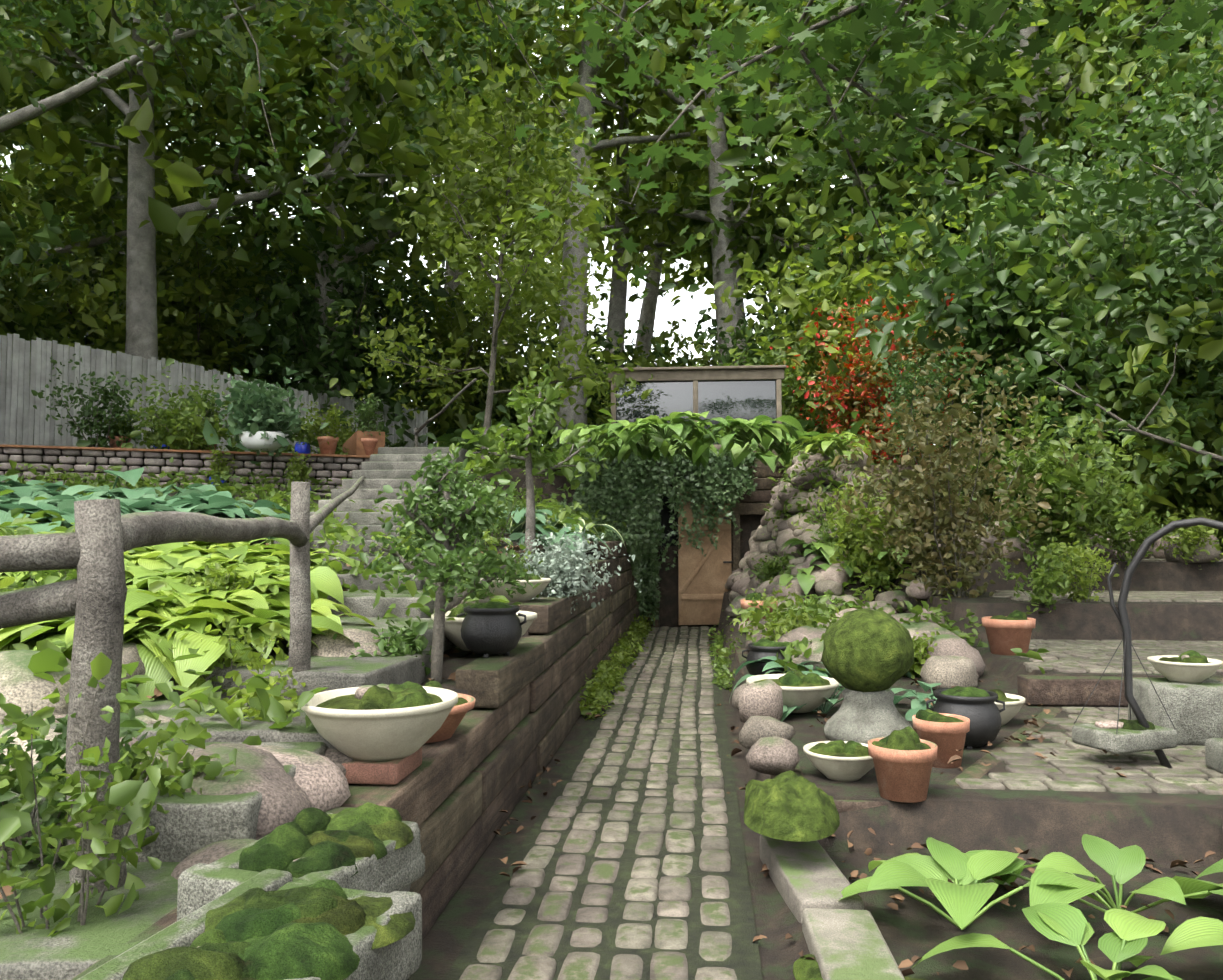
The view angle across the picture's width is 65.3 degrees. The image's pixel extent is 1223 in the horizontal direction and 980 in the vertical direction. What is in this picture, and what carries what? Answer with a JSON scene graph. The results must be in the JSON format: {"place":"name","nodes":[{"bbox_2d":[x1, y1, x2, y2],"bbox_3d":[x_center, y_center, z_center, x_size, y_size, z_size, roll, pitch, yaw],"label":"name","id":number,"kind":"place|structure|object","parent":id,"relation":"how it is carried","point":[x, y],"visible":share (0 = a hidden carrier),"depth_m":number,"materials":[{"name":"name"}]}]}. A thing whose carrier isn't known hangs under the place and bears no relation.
{"place":"outdoors","nodes":[
{"label":"outdoors","id":0,"kind":"place"},
{"bbox_2d":[0,6,974,444],"label":"sky","id":1,"kind":"structure","parent":0,"point":[688,309],"materials":[{"name":"white"}]},
{"bbox_2d":[0,465,1222,979],"bbox_3d":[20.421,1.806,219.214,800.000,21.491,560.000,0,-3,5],"label":"ground","id":2,"kind":"structure","parent":0,"point":[1162,829],"depth_m":4.24,"materials":[{"name":"soil"}]},
{"bbox_2d":[0,185,89,305],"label":"thicket tree","id":3,"kind":"object","parent":2,"relation":"on","point":[45,235],"visible":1,"depth_m":15.18,"materials":[{"name":"green plant"}]},
{"bbox_2d":[0,80,124,358],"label":"thicket tree","id":4,"kind":"object","parent":2,"relation":"on","point":[25,155],"visible":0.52,"depth_m":19.78,"materials":[{"name":"green plant"}]},
{"bbox_2d":[0,169,166,383],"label":"thicket tree","id":5,"kind":"object","parent":2,"relation":"on","point":[52,302],"visible":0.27,"depth_m":22.30,"materials":[{"name":"green plant"}]},
{"bbox_2d":[31,354,168,459],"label":"terrace shrub","id":6,"kind":"object","parent":2,"relation":"on","point":[95,412],"visible":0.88,"depth_m":14.68,"materials":[{"name":"green plant"}]},
{"bbox_2d":[4,75,269,372],"bbox_3d":[-13.684,-5.333,27.653,10.187,12.223,11.636,1,-3,-23],"label":"thicket tree","id":7,"kind":"object","parent":2,"relation":"on","point":[75,294],"visible":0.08,"depth_m":25.11,"materials":[{"name":"green plant"}]},
{"bbox_2d":[0,467,289,542],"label":"hosta plants","id":8,"kind":"object","parent":2,"relation":"on","point":[202,498],"visible":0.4,"depth_m":8.82,"materials":[{"name":"green plant"}]},
{"bbox_2d":[116,358,243,474],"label":"terrace shrub","id":9,"kind":"object","parent":2,"relation":"on","point":[183,429],"visible":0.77,"depth_m":14.46,"materials":[{"name":"green plant"}]},
{"bbox_2d":[0,0,367,305],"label":"tall tree","id":10,"kind":"object","parent":2,"relation":"on","point":[93,94],"visible":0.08,"depth_m":25.39,"materials":[{"name":"green plant"}]},
{"bbox_2d":[65,176,306,384],"bbox_3d":[-10.776,-3.906,24.821,6.768,8.292,7.943,0,-3,5],"label":"thicket tree","id":11,"kind":"object","parent":2,"relation":"on","point":[181,333],"visible":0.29,"depth_m":23.77,"materials":[{"name":"green plant"}]},
{"bbox_2d":[0,510,374,700],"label":"hosta plants","id":12,"kind":"object","parent":2,"relation":"on","point":[150,618],"visible":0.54,"depth_m":4.70,"materials":[{"name":"green plant"}]},
{"bbox_2d":[0,431,384,494],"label":"terrace wall","id":13,"kind":"structure","parent":2,"relation":"on","point":[79,458],"depth_m":14.20,"materials":[{"name":"stone"},{"name":"terracotta"},{"name":"soil"}]},
{"bbox_2d":[203,361,328,463],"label":"begonia plant","id":14,"kind":"object","parent":13,"relation":"on","point":[256,408],"visible":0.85,"depth_m":13.76,"materials":[{"name":"green plant"}]},
{"bbox_2d":[0,333,427,453],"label":"stockade fence","id":15,"kind":"object","parent":2,"relation":"on","point":[18,400],"visible":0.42,"depth_m":16.90,"materials":[{"name":"grey wood"}]},
{"bbox_2d":[0,447,467,979],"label":"stone steps","id":16,"kind":"structure","parent":2,"relation":"on","point":[187,825],"depth_m":3.28,"materials":[{"name":"grey stone"}]},
{"bbox_2d":[0,682,179,876],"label":"plant","id":17,"kind":"object","parent":16,"relation":"on","point":[131,724],"visible":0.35,"depth_m":2.46,"materials":[{"name":"green plant"}]},
{"bbox_2d":[0,652,210,937],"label":"leafy shrub","id":18,"kind":"object","parent":16,"relation":"on","point":[136,798],"visible":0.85,"depth_m":2.08,"materials":[{"name":"green plant"}]},
{"bbox_2d":[59,689,242,852],"bbox_3d":[-1.304,0.834,2.660,0.581,0.597,0.434,-3,-4,43],"label":"plant","id":19,"kind":"object","parent":16,"relation":"on","point":[212,770],"visible":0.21,"depth_m":2.63,"materials":[{"name":"green plant"}]},
{"bbox_2d":[154,614,289,693],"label":"leafy plant","id":20,"kind":"object","parent":16,"relation":"on","point":[273,629],"visible":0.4,"depth_m":4.10,"materials":[{"name":"green plant"}]},
{"bbox_2d":[177,802,424,920],"bbox_3d":[-0.696,0.855,2.204,0.347,0.206,0.540,-1,-3,18],"label":"trough","id":21,"kind":"object","parent":16,"relation":"on","point":[368,846],"visible":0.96,"depth_m":2.12,"materials":[{"name":"stone"}]},
{"bbox_2d":[332,616,431,675],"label":"plant","id":22,"kind":"object","parent":16,"relation":"on","point":[401,644],"visible":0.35,"depth_m":4.68,"materials":[{"name":"green plant"}]},
{"bbox_2d":[0,600,474,879],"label":"boulders","id":23,"kind":"object","parent":2,"relation":"on","point":[318,781],"visible":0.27,"depth_m":2.95,"materials":[{"name":"stone"}]},
{"bbox_2d":[0,378,476,893],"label":"wooden fence","id":24,"kind":"object","parent":2,"relation":"on","point":[98,543],"visible":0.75,"depth_m":2.33,"materials":[{"name":"grey wood"}]},
{"bbox_2d":[9,0,529,348],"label":"tall tree","id":25,"kind":"object","parent":2,"relation":"on","point":[396,263],"visible":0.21,"depth_m":29.59,"materials":[{"name":"green plant"}]},
{"bbox_2d":[0,0,548,227],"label":"tall tree","id":26,"kind":"object","parent":2,"relation":"on","point":[182,178],"visible":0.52,"depth_m":15.58,"materials":[{"name":"green plant"}]},
{"bbox_2d":[0,0,731,225],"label":"tree foliage","id":27,"kind":"object","parent":26,"relation":"attached to","point":[67,19],"visible":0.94,"depth_m":12.14,"materials":[{"name":"green plant"}]},
{"bbox_2d":[0,0,564,372],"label":"tall tree","id":28,"kind":"object","parent":2,"relation":"on","point":[143,203],"visible":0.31,"depth_m":20.99,"materials":[{"name":"green plant"}]},
{"bbox_2d":[0,444,626,745],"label":"groundcover plant","id":29,"kind":"object","parent":2,"relation":"on","point":[49,656],"visible":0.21,"depth_m":6.82,"materials":[{"name":"green plant"}]},
{"bbox_2d":[0,0,632,401],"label":"tall tree","id":30,"kind":"object","parent":2,"relation":"on","point":[222,162],"visible":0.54,"depth_m":22.36,"materials":[{"name":"green plant"}]},
{"bbox_2d":[168,183,495,446],"bbox_3d":[-6.805,-3.711,23.818,8.764,8.570,7.084,0,-3,5],"label":"thicket tree","id":31,"kind":"object","parent":2,"relation":"on","point":[310,355],"visible":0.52,"depth_m":22.62,"materials":[{"name":"green plant"}]},
{"bbox_2d":[299,183,560,446],"bbox_3d":[-5.692,-4.399,27.801,7.418,9.404,7.734,2,-4,-34],"label":"thicket tree","id":32,"kind":"object","parent":2,"relation":"on","point":[445,328],"visible":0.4,"depth_m":27.34,"materials":[{"name":"green plant"}]},
{"bbox_2d":[359,444,540,683],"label":"small tree","id":33,"kind":"object","parent":2,"relation":"on","point":[454,529],"visible":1,"depth_m":4.70,"materials":[{"name":"green plant"}]},
{"bbox_2d":[327,59,652,499],"bbox_3d":[-1.778,-2.876,15.072,6.225,6.949,4.021,-3,-4,44],"label":"young tree","id":34,"kind":"object","parent":2,"relation":"on","point":[511,209],"visible":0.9,"depth_m":14.43,"materials":[{"name":"green plant"}]},
{"bbox_2d":[71,465,915,979],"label":"sleeper retaining walls","id":35,"kind":"structure","parent":2,"relation":"on","point":[455,793],"depth_m":4.82,"materials":[{"name":"brown wood"}]},
{"bbox_2d":[77,869,421,979],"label":"trough","id":36,"kind":"object","parent":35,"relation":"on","point":[270,924],"visible":1,"depth_m":1.66,"materials":[{"name":"stone"}]},
{"bbox_2d":[342,747,421,784],"bbox_3d":[-0.815,0.965,3.358,0.220,0.070,0.300,0,-3,5],"label":"brick","id":37,"kind":"object","parent":35,"relation":"on","point":[393,772],"visible":0.65,"depth_m":3.21,"materials":[{"name":"brick"}]},
{"bbox_2d":[301,681,457,760],"bbox_3d":[-0.815,0.802,3.367,0.540,0.256,0.540,0,-3,5],"label":"planter bowl","id":38,"kind":"object","parent":37,"relation":"on","point":[382,722],"visible":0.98,"depth_m":3.21,"materials":[{"name":"glazed ceramic"},{"name":"moss"}]},
{"bbox_2d":[457,601,526,657],"bbox_3d":[-0.649,0.749,5.160,0.328,0.303,0.328,2,-4,-40],"label":"cauldron","id":39,"kind":"object","parent":35,"relation":"on","point":[489,628],"visible":0.98,"depth_m":5.04,"materials":[{"name":"metal"}]},
{"bbox_2d":[504,513,641,612],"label":"artemisia plant","id":40,"kind":"object","parent":35,"relation":"on","point":[564,575],"visible":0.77,"depth_m":7.22,"materials":[{"name":"grey plant"}]},
{"bbox_2d":[395,313,593,468],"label":"thicket tree","id":41,"kind":"object","parent":2,"relation":"on","point":[512,413],"visible":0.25,"depth_m":28.61,"materials":[{"name":"green plant"}]},
{"bbox_2d":[433,363,614,562],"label":"small tree","id":42,"kind":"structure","parent":2,"relation":"on","point":[494,442],"depth_m":8.93,"materials":[{"name":"green plant"}]},
{"bbox_2d":[16,402,1074,499],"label":"shrubs","id":43,"kind":"object","parent":2,"relation":"on","point":[449,438],"depth_m":18.22,"materials":[{"name":"green plant"}]},
{"bbox_2d":[368,0,807,465],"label":"tall tree","id":44,"kind":"object","parent":2,"relation":"on","point":[585,71],"visible":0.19,"depth_m":27.53,"materials":[{"name":"green plant"}]},
{"bbox_2d":[376,0,814,393],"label":"tall tree","id":45,"kind":"object","parent":2,"relation":"on","point":[616,320],"visible":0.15,"depth_m":32.61,"materials":[{"name":"green plant"}]},
{"bbox_2d":[444,626,762,979],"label":"path cobbles","id":46,"kind":"object","parent":2,"relation":"on","point":[672,890],"visible":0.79,"depth_m":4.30,"materials":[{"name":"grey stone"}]},
{"bbox_2d":[578,614,654,720],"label":"ground cover plants","id":47,"kind":"object","parent":2,"relation":"on","point":[607,677],"depth_m":8.91,"materials":[{"name":"green plant"}]},
{"bbox_2d":[535,449,757,625],"bbox_3d":[0.526,0.707,13.973,3.332,2.817,4.015,0,-3,5],"label":"hanging ivy","id":48,"kind":"object","parent":2,"relation":"on","point":[631,490],"visible":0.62,"depth_m":15.08,"materials":[{"name":"green plant"}]},
{"bbox_2d":[540,82,776,367],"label":"tall tree","id":49,"kind":"object","parent":2,"relation":"on","point":[650,299],"visible":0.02,"depth_m":45.37,"materials":[{"name":"green plant"}]},
{"bbox_2d":[587,318,737,425],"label":"thicket tree","id":50,"kind":"object","parent":2,"relation":"on","point":[642,361],"visible":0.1,"depth_m":29.22,"materials":[{"name":"green plant"}]},
{"bbox_2d":[544,411,845,474],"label":"hosta plant","id":51,"kind":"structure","parent":2,"relation":"on","point":[693,441],"depth_m":12.10,"materials":[{"name":"green plant"}]},
{"bbox_2d":[606,365,785,450],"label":"window","id":52,"kind":"structure","parent":2,"relation":"on","point":[748,393],"depth_m":16.82,"materials":[{"name":"glass"}]},
{"bbox_2d":[657,490,739,626],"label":"cellar door","id":53,"kind":"structure","parent":2,"relation":"on","point":[702,581],"depth_m":15.18,"materials":[{"name":"brown wood"}]},
{"bbox_2d":[507,0,923,365],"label":"tall tree","id":54,"kind":"object","parent":2,"relation":"on","point":[641,208],"visible":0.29,"depth_m":28.97,"materials":[{"name":"green plant"}]},
{"bbox_2d":[691,317,851,442],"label":"green shrub","id":55,"kind":"object","parent":2,"relation":"on","point":[787,402],"visible":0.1,"depth_m":19.27,"materials":[{"name":"green plant"}]},
{"bbox_2d":[656,239,889,431],"bbox_3d":[5.247,-3.671,26.914,8.016,9.262,7.583,0,-3,5],"label":"thicket tree","id":56,"kind":"object","parent":2,"relation":"on","point":[694,287],"visible":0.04,"depth_m":26.40,"materials":[{"name":"green plant"}]},
{"bbox_2d":[730,580,839,641],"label":"plant","id":57,"kind":"object","parent":2,"relation":"on","point":[772,626],"visible":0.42,"depth_m":8.51,"materials":[{"name":"green plant"}]},
{"bbox_2d":[746,671,838,712],"bbox_3d":[1.225,1.355,6.461,0.620,0.264,0.620,0,-3,5],"label":"planter bowl","id":58,"kind":"object","parent":2,"relation":"on","point":[812,690],"visible":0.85,"depth_m":6.30,"materials":[{"name":"ceramic"}]},
{"bbox_2d":[732,679,925,979],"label":"boulders","id":59,"kind":"object","parent":2,"relation":"on","point":[787,803],"visible":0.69,"depth_m":4.02,"materials":[{"name":"stone"}]},
{"bbox_2d":[760,835,904,979],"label":"stone curb","id":60,"kind":"structure","parent":2,"relation":"on","point":[844,939],"depth_m":3.34,"materials":[{"name":"grey stone"}]},
{"bbox_2d":[729,656,940,720],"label":"hosta plant","id":61,"kind":"object","parent":2,"relation":"on","point":[918,704],"visible":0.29,"depth_m":6.58,"materials":[{"name":"green plant"}]},
{"bbox_2d":[803,740,873,781],"bbox_3d":[1.142,1.326,4.713,0.380,0.185,0.380,0,-3,5],"label":"planter bowl","id":62,"kind":"object","parent":2,"relation":"on","point":[845,761],"visible":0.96,"depth_m":4.61,"materials":[{"name":"ceramic"}]},
{"bbox_2d":[689,173,1007,459],"bbox_3d":[5.464,-3.105,20.450,6.871,8.373,7.890,3,-4,-42],"label":"thicket tree","id":63,"kind":"object","parent":2,"relation":"on","point":[789,298],"visible":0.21,"depth_m":19.99,"materials":[{"name":"green plant"}]},
{"bbox_2d":[768,538,934,611],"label":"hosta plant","id":64,"kind":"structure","parent":2,"relation":"on","point":[806,582],"depth_m":12.02,"materials":[{"name":"green plant"}]},
{"bbox_2d":[821,608,913,743],"bbox_3d":[1.512,1.083,5.637,0.530,0.764,0.534,0,-3,5],"label":"moss sphere finial","id":65,"kind":"object","parent":2,"relation":"on","point":[867,659],"visible":0.92,"depth_m":5.47,"materials":[{"name":"green plant"}]},
{"bbox_2d":[649,0,1098,293],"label":"tall tree","id":66,"kind":"object","parent":2,"relation":"on","point":[751,227],"visible":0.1,"depth_m":28.68,"materials":[{"name":"green plant"}]},
{"bbox_2d":[769,234,991,477],"bbox_3d":[5.058,-1.984,18.019,4.326,4.867,5.237,0,-3,5],"label":"red shrub","id":67,"kind":"object","parent":2,"relation":"on","point":[866,397],"visible":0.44,"depth_m":17.73,"materials":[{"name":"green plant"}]},
{"bbox_2d":[791,472,975,601],"bbox_3d":[3.464,0.605,11.856,2.093,1.688,1.571,-2,-3,34],"label":"green shrub","id":68,"kind":"object","parent":2,"relation":"on","point":[866,537],"visible":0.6,"depth_m":11.75,"materials":[{"name":"green plant"}]},
{"bbox_2d":[730,132,1062,463],"bbox_3d":[7.351,-4.202,22.997,9.012,9.864,11.446,0,-3,5],"label":"thicket tree","id":69,"kind":"object","parent":2,"relation":"on","point":[889,185],"visible":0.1,"depth_m":21.91,"materials":[{"name":"green plant"}]},
{"bbox_2d":[868,726,936,802],"bbox_3d":[1.333,1.245,4.370,0.306,0.313,0.306,0,-3,5],"label":"terracotta pot","id":70,"kind":"object","parent":2,"relation":"on","point":[904,758],"visible":1,"depth_m":4.27,"materials":[{"name":"ceramic"}]},
{"bbox_2d":[872,328,965,462],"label":"dark shrub","id":71,"kind":"object","parent":2,"relation":"on","point":[903,389],"visible":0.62,"depth_m":14.54,"materials":[{"name":"green plant"}]},
{"bbox_2d":[737,429,1115,688],"bbox_3d":[5.021,0.419,12.755,6.829,3.067,11.979,0,-3,5],"label":"groundcover plant","id":72,"kind":"object","parent":2,"relation":"on","point":[803,644],"visible":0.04,"depth_m":10.67,"materials":[{"name":"green plant"}]},
{"bbox_2d":[912,709,969,767],"bbox_3d":[1.727,1.295,4.996,0.286,0.276,0.286,0,-3,5],"label":"terracotta pot","id":73,"kind":"object","parent":2,"relation":"on","point":[945,733],"visible":0.94,"depth_m":4.90,"materials":[{"name":"ceramic"}]},
{"bbox_2d":[682,0,1210,251],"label":"tall tree","id":74,"kind":"object","parent":2,"relation":"on","point":[729,159],"visible":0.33,"depth_m":21.61,"materials":[{"name":"green plant"}]},
{"bbox_2d":[818,326,1105,611],"bbox_3d":[3.701,-0.195,10.314,2.869,3.359,2.986,0,-3,5],"label":"olive shrub","id":75,"kind":"object","parent":2,"relation":"on","point":[937,522],"visible":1,"depth_m":10.11,"materials":[{"name":"green plant"}]},
{"bbox_2d":[926,686,1004,748],"bbox_3d":[2.024,1.294,5.450,0.378,0.344,0.378,2,-4,-40],"label":"cauldron","id":76,"kind":"object","parent":2,"relation":"on","point":[979,709],"visible":0.75,"depth_m":5.31,"materials":[{"name":"metal"}]},
{"bbox_2d":[725,449,1222,827],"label":"boulders","id":77,"kind":"object","parent":2,"relation":"on","point":[953,660],"visible":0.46,"depth_m":11.93,"materials":[{"name":"stone"}]},
{"bbox_2d":[731,637,1222,812],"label":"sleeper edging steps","id":78,"kind":"structure","parent":2,"relation":"on","point":[1045,690],"depth_m":6.66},
{"bbox_2d":[785,107,1222,531],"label":"thicket tree","id":79,"kind":"object","parent":2,"relation":"on","point":[1011,290],"visible":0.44,"depth_m":15.71,"materials":[{"name":"green plant"}]},
{"bbox_2d":[789,0,1222,206],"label":"tall tree","id":80,"kind":"object","parent":2,"relation":"on","point":[994,122],"visible":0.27,"depth_m":20.49,"materials":[{"name":"green plant"}]},
{"bbox_2d":[982,610,1035,655],"bbox_3d":[3.381,1.206,8.123,0.428,0.369,0.428,0,-3,5],"label":"terracotta pot","id":81,"kind":"object","parent":2,"relation":"on","point":[1006,634],"visible":1,"depth_m":7.99,"materials":[{"name":"ceramic"}]},
{"bbox_2d":[828,828,1215,976],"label":"fallen leaves","id":82,"kind":"object","parent":2,"relation":"on","point":[960,964],"visible":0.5,"depth_m":3.75,"materials":[{"name":"brown plant"}]},
{"bbox_2d":[930,337,1125,512],"bbox_3d":[7.252,-1.170,16.127,4.188,4.144,4.378,0,-3,5],"label":"green shrub","id":83,"kind":"object","parent":2,"relation":"on","point":[1013,411],"visible":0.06,"depth_m":15.81,"materials":[{"name":"green plant"}]},
{"bbox_2d":[838,834,1222,979],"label":"hosta plant","id":84,"kind":"object","parent":2,"relation":"on","point":[1055,890],"visible":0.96,"depth_m":3.27,"materials":[{"name":"green plant"}]},
{"bbox_2d":[838,0,1222,363],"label":"tree","id":85,"kind":"object","parent":2,"relation":"on","point":[1058,69],"visible":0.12,"depth_m":19.15,"materials":[{"name":"green plant"}]},
{"bbox_2d":[987,543,1092,613],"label":"plant","id":86,"kind":"object","parent":2,"relation":"on","point":[1045,582],"visible":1,"depth_m":9.12,"materials":[{"name":"green plant"}]},
{"bbox_2d":[953,385,1169,579],"bbox_3d":[5.358,-0.065,11.346,2.284,2.378,2.164,-2,-4,36],"label":"green shrub","id":87,"kind":"object","parent":2,"relation":"on","point":[1060,479],"visible":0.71,"depth_m":11.07,"materials":[{"name":"green plant"}]},
{"bbox_2d":[917,0,1222,466],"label":"thicket tree","id":88,"kind":"object","parent":2,"relation":"on","point":[1131,104],"visible":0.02,"depth_m":17.11,"materials":[{"name":"green plant"}]},
{"bbox_2d":[930,0,1222,516],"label":"tree","id":89,"kind":"object","parent":2,"relation":"on","point":[1208,134],"visible":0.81,"depth_m":11.89,"materials":[{"name":"green plant"}]},
{"bbox_2d":[1034,533,1118,601],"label":"plant","id":90,"kind":"object","parent":2,"relation":"on","point":[1082,593],"visible":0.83,"depth_m":9.44,"materials":[{"name":"green plant"}]},
{"bbox_2d":[951,88,1222,552],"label":"thicket tree","id":91,"kind":"object","parent":2,"relation":"on","point":[1204,433],"visible":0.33,"depth_m":14.02,"materials":[{"name":"green plant"}]},
{"bbox_2d":[955,707,1222,794],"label":"terrace cobbles","id":92,"kind":"object","parent":2,"relation":"on","point":[1189,772],"visible":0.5,"depth_m":4.82,"materials":[{"name":"grey stone"}]},
{"bbox_2d":[1072,517,1222,767],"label":"hanging trough","id":93,"kind":"object","parent":92,"relation":"on","point":[1141,733],"visible":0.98,"depth_m":4.92,"materials":[{"name":"stone"}]},
{"bbox_2d":[1128,677,1222,773],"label":"stone plinths","id":94,"kind":"object","parent":92,"relation":"on","point":[1194,711],"visible":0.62,"depth_m":5.38,"materials":[{"name":"grey stone"}]},
{"bbox_2d":[1147,650,1222,682],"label":"planter bowl","id":95,"kind":"object","parent":94,"relation":"on","point":[1190,666],"visible":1,"depth_m":5.49,"materials":[{"name":"ceramic"}]},
{"bbox_2d":[989,590,1222,601],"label":"terrace cobbles","id":96,"kind":"object","parent":2,"relation":"on","point":[1175,596],"visible":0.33,"depth_m":10.03,"materials":[{"name":"grey stone"}]},
{"bbox_2d":[1017,0,1222,162],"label":"tall tree","id":97,"kind":"object","parent":2,"relation":"on","point":[1086,84],"visible":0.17,"depth_m":18.71,"materials":[{"name":"green plant"}]},
{"bbox_2d":[1019,639,1222,674],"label":"terrace cobbles","id":98,"kind":"object","parent":2,"relation":"on","point":[1083,656],"visible":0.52,"depth_m":7.96,"materials":[{"name":"grey stone"}]},
{"bbox_2d":[1073,394,1222,547],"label":"green shrub","id":99,"kind":"object","parent":2,"relation":"on","point":[1213,501],"visible":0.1,"depth_m":13.96,"materials":[{"name":"green plant"}]},
{"bbox_2d":[1085,264,1222,507],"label":"thicket tree","id":100,"kind":"object","parent":2,"relation":"on","point":[1210,348],"visible":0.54,"depth_m":12.19,"materials":[{"name":"green plant"}]},
{"bbox_2d":[513,0,1222,323],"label":"maple bough","id":101,"kind":"object","parent":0,"point":[865,16],"visible":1,"depth_m":7.52,"materials":[{"name":"green plant"}]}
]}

